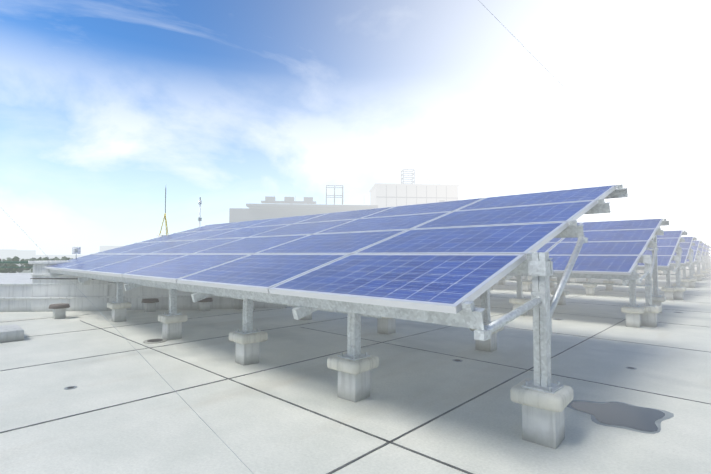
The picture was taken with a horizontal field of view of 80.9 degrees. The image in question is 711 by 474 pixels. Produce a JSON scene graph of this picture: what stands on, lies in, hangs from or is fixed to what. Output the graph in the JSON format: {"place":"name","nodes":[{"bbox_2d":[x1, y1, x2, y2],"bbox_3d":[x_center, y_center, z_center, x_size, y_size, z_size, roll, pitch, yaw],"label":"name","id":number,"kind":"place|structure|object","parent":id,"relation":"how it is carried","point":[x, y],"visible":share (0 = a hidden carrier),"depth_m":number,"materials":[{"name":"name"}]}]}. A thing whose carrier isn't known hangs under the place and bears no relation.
{"place":"outdoors","nodes":[
{"label":"outdoors","id":0,"kind":"place"},
{"bbox_2d":[0,260,286,311],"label":"parapet wall","id":1,"kind":"structure","parent":0,"point":[39,289],"depth_m":8.92,"materials":[{"name":"paint"}]},
{"bbox_2d":[0,261,32,267],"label":"green railing","id":2,"kind":"object","parent":1,"relation":"on","point":[14,262],"depth_m":14.45,"materials":[{"name":"green metal"}]},
{"bbox_2d":[157,188,201,237],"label":"antenna masts","id":3,"kind":"object","parent":1,"relation":"on","point":[199,218],"visible":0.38,"depth_m":11.54,"materials":[{"name":"metal"}]},
{"bbox_2d":[229,169,459,222],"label":"distant building","id":4,"kind":"structure","parent":0,"point":[383,195],"depth_m":101.56,"materials":[{"name":"grey concrete"}]},
{"bbox_2d":[0,255,710,272],"bbox_3d":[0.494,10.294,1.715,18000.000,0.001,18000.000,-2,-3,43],"label":"ground","id":5,"kind":"structure","parent":0,"point":[43,256],"depth_m":1310.44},
{"bbox_2d":[0,256,72,272],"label":"treeline","id":6,"kind":"object","parent":5,"relation":"on","point":[11,270],"visible":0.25,"depth_m":165.74,"materials":[{"name":"green plant"}]},
{"bbox_2d":[0,246,121,258],"bbox_3d":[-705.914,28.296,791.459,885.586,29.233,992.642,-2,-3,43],"label":"skyline","id":7,"kind":"structure","parent":5,"relation":"on","point":[8,253],"depth_m":1055.97,"materials":[{"name":"grey concrete"}]},
{"bbox_2d":[0,265,710,473],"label":"rooftop floor","id":8,"kind":"structure","parent":5,"relation":"on","point":[258,432],"depth_m":3.65,"materials":[{"name":"concrete"}]},
{"bbox_2d":[0,324,23,342],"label":"concrete block","id":9,"kind":"object","parent":8,"relation":"on","point":[11,333],"depth_m":5.80,"materials":[{"name":"paint"}]},
{"bbox_2d":[48,298,254,318],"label":"roof vents","id":10,"kind":"object","parent":8,"relation":"on","point":[59,310],"visible":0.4,"depth_m":8.77,"materials":[{"name":"paint"}]},
{"bbox_2d":[143,338,166,343],"bbox_3d":[-2.794,1.447,5.811,0.300,0.015,0.300,-2,-3,43],"label":"roof drain","id":11,"kind":"object","parent":8,"relation":"on","point":[157,340],"visible":1,"depth_m":5.78,"materials":[{"name":"paint"}]},
{"bbox_2d":[81,280,572,448],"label":"concrete footings","id":12,"kind":"object","parent":8,"relation":"on","point":[543,418],"visible":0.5,"depth_m":3.47,"materials":[{"name":"grey concrete"}]},
{"bbox_2d":[6,0,667,473],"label":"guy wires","id":13,"kind":"object","parent":8,"relation":"on","point":[172,388],"visible":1,"depth_m":3.44,"materials":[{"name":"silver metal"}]},
{"bbox_2d":[49,184,627,393],"bbox_3d":[-1.773,0.313,7.006,10.360,1.712,3.862,-2,-3,43],"label":"support frame","id":14,"kind":"object","parent":8,"relation":"on","point":[537,267],"visible":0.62,"depth_m":2.94,"materials":[{"name":"silver metal"}]},
{"bbox_2d":[72,247,80,258],"bbox_3d":[-6.188,0.370,9.235,0.170,0.310,0.023,1,-3,-8],"label":"number sign","id":15,"kind":"object","parent":14,"relation":"attached to","point":[76,250],"visible":0.92,"depth_m":9.23,"materials":[{"name":"white paint"}]},
{"bbox_2d":[44,185,616,313],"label":"array panels","id":16,"kind":"object","parent":14,"relation":"on","point":[449,257],"visible":0.98,"depth_m":4.25,"materials":[{"name":"blue glass"}]},
{"bbox_2d":[0,267,710,473],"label":"roof seams","id":17,"kind":"object","parent":8,"relation":"on","point":[393,443],"visible":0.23,"depth_m":3.85,"materials":[{"name":"grey"}]},
{"bbox_2d":[64,312,682,389],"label":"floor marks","id":18,"kind":"object","parent":8,"relation":"on","point":[74,387],"visible":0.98,"depth_m":4.50,"materials":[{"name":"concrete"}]},
{"bbox_2d":[480,287,666,327],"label":"concrete footings","id":19,"kind":"object","parent":8,"relation":"on","point":[638,317],"visible":0.33,"depth_m":7.14,"materials":[{"name":"grey concrete"}]},
{"bbox_2d":[501,219,668,306],"bbox_3d":[1.965,0.523,11.584,10.672,1.712,3.862,-2,-3,43],"label":"support frame","id":20,"kind":"object","parent":8,"relation":"on","point":[649,262],"visible":0.21,"depth_m":7.25,"materials":[{"name":"silver metal"}]},
{"bbox_2d":[536,219,662,274],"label":"array panels","id":21,"kind":"object","parent":20,"relation":"on","point":[615,247],"visible":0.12,"depth_m":8.27,"materials":[{"name":"blue glass"}]},
{"bbox_2d":[499,277,686,299],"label":"concrete footings","id":22,"kind":"object","parent":8,"relation":"on","point":[668,292],"visible":0.48,"depth_m":12.79,"materials":[{"name":"grey concrete"}]},
{"bbox_2d":[504,230,686,287],"bbox_3d":[5.856,0.724,15.951,10.672,1.712,3.862,-2,-3,43],"label":"support frame","id":23,"kind":"object","parent":8,"relation":"on","point":[676,258],"visible":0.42,"depth_m":11.58,"materials":[{"name":"silver metal"}]},
{"bbox_2d":[638,230,682,267],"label":"array panels","id":24,"kind":"object","parent":23,"relation":"on","point":[667,243],"visible":0.06,"depth_m":12.48,"materials":[{"name":"blue glass"}]},
{"bbox_2d":[512,275,696,287],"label":"concrete footings","id":25,"kind":"object","parent":8,"relation":"on","point":[690,283],"visible":0.23,"depth_m":15.90,"materials":[{"name":"grey concrete"}]},
{"bbox_2d":[567,400,673,433],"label":"puddle","id":26,"kind":"object","parent":8,"relation":"on","point":[623,415],"visible":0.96,"depth_m":3.17,"materials":[{"name":"grey liquid"}]},
{"bbox_2d":[635,237,696,278],"bbox_3d":[9.746,0.925,20.318,10.672,1.712,3.862,-2,-3,43],"label":"support frame","id":27,"kind":"object","parent":8,"relation":"on","point":[689,265],"visible":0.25,"depth_m":15.95,"materials":[{"name":"grey metal"}]},
{"bbox_2d":[670,237,693,263],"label":"array panels","id":28,"kind":"object","parent":27,"relation":"on","point":[685,246],"depth_m":16.90,"materials":[{"name":"blue glass"}]},
{"bbox_2d":[641,272,703,280],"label":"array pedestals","id":29,"kind":"object","parent":8,"relation":"on","point":[698,276],"visible":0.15,"depth_m":20.24,"materials":[{"name":"grey concrete"}]},
{"bbox_2d":[643,240,702,273],"bbox_3d":[13.637,1.125,24.684,10.672,1.712,3.862,-2,-3,43],"label":"support frame","id":30,"kind":"object","parent":8,"relation":"on","point":[697,258],"visible":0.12,"depth_m":20.32,"materials":[{"name":"grey metal"}]},
{"bbox_2d":[686,240,699,261],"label":"array panels","id":31,"kind":"object","parent":30,"relation":"on","point":[695,247],"visible":0.02,"depth_m":21.43,"materials":[{"name":"blue glass"}]},
{"bbox_2d":[637,267,710,273],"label":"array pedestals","id":32,"kind":"object","parent":8,"relation":"on","point":[708,270],"visible":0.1,"depth_m":28.98,"materials":[{"name":"grey concrete"}]},
{"bbox_2d":[658,270,707,276],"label":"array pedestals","id":33,"kind":"object","parent":8,"relation":"on","point":[701,271],"visible":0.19,"depth_m":24.64,"materials":[{"name":"grey concrete"}]},
{"bbox_2d":[695,243,706,270],"bbox_3d":[17.527,1.326,29.051,10.672,1.712,3.862,-2,-3,43],"label":"support frame","id":34,"kind":"object","parent":8,"relation":"on","point":[702,261],"visible":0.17,"depth_m":24.70,"materials":[{"name":"grey metal"}]},
{"bbox_2d":[695,243,703,260],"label":"array panels","id":35,"kind":"object","parent":34,"relation":"on","point":[701,249],"depth_m":25.91,"materials":[{"name":"blue glass"}]},
{"bbox_2d":[700,245,709,268],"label":"support frame","id":36,"kind":"object","parent":8,"relation":"on","point":[706,261],"visible":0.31,"depth_m":29.12,"materials":[{"name":"grey metal"}]},
{"bbox_2d":[708,246,710,266],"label":"support frame","id":37,"kind":"object","parent":8,"relation":"on","point":[709,262],"visible":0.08,"depth_m":33.44,"materials":[{"name":"grey metal"}]},
{"bbox_2d":[0,0,710,255],"label":"sky","id":38,"kind":"structure","parent":0,"point":[107,106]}
]}

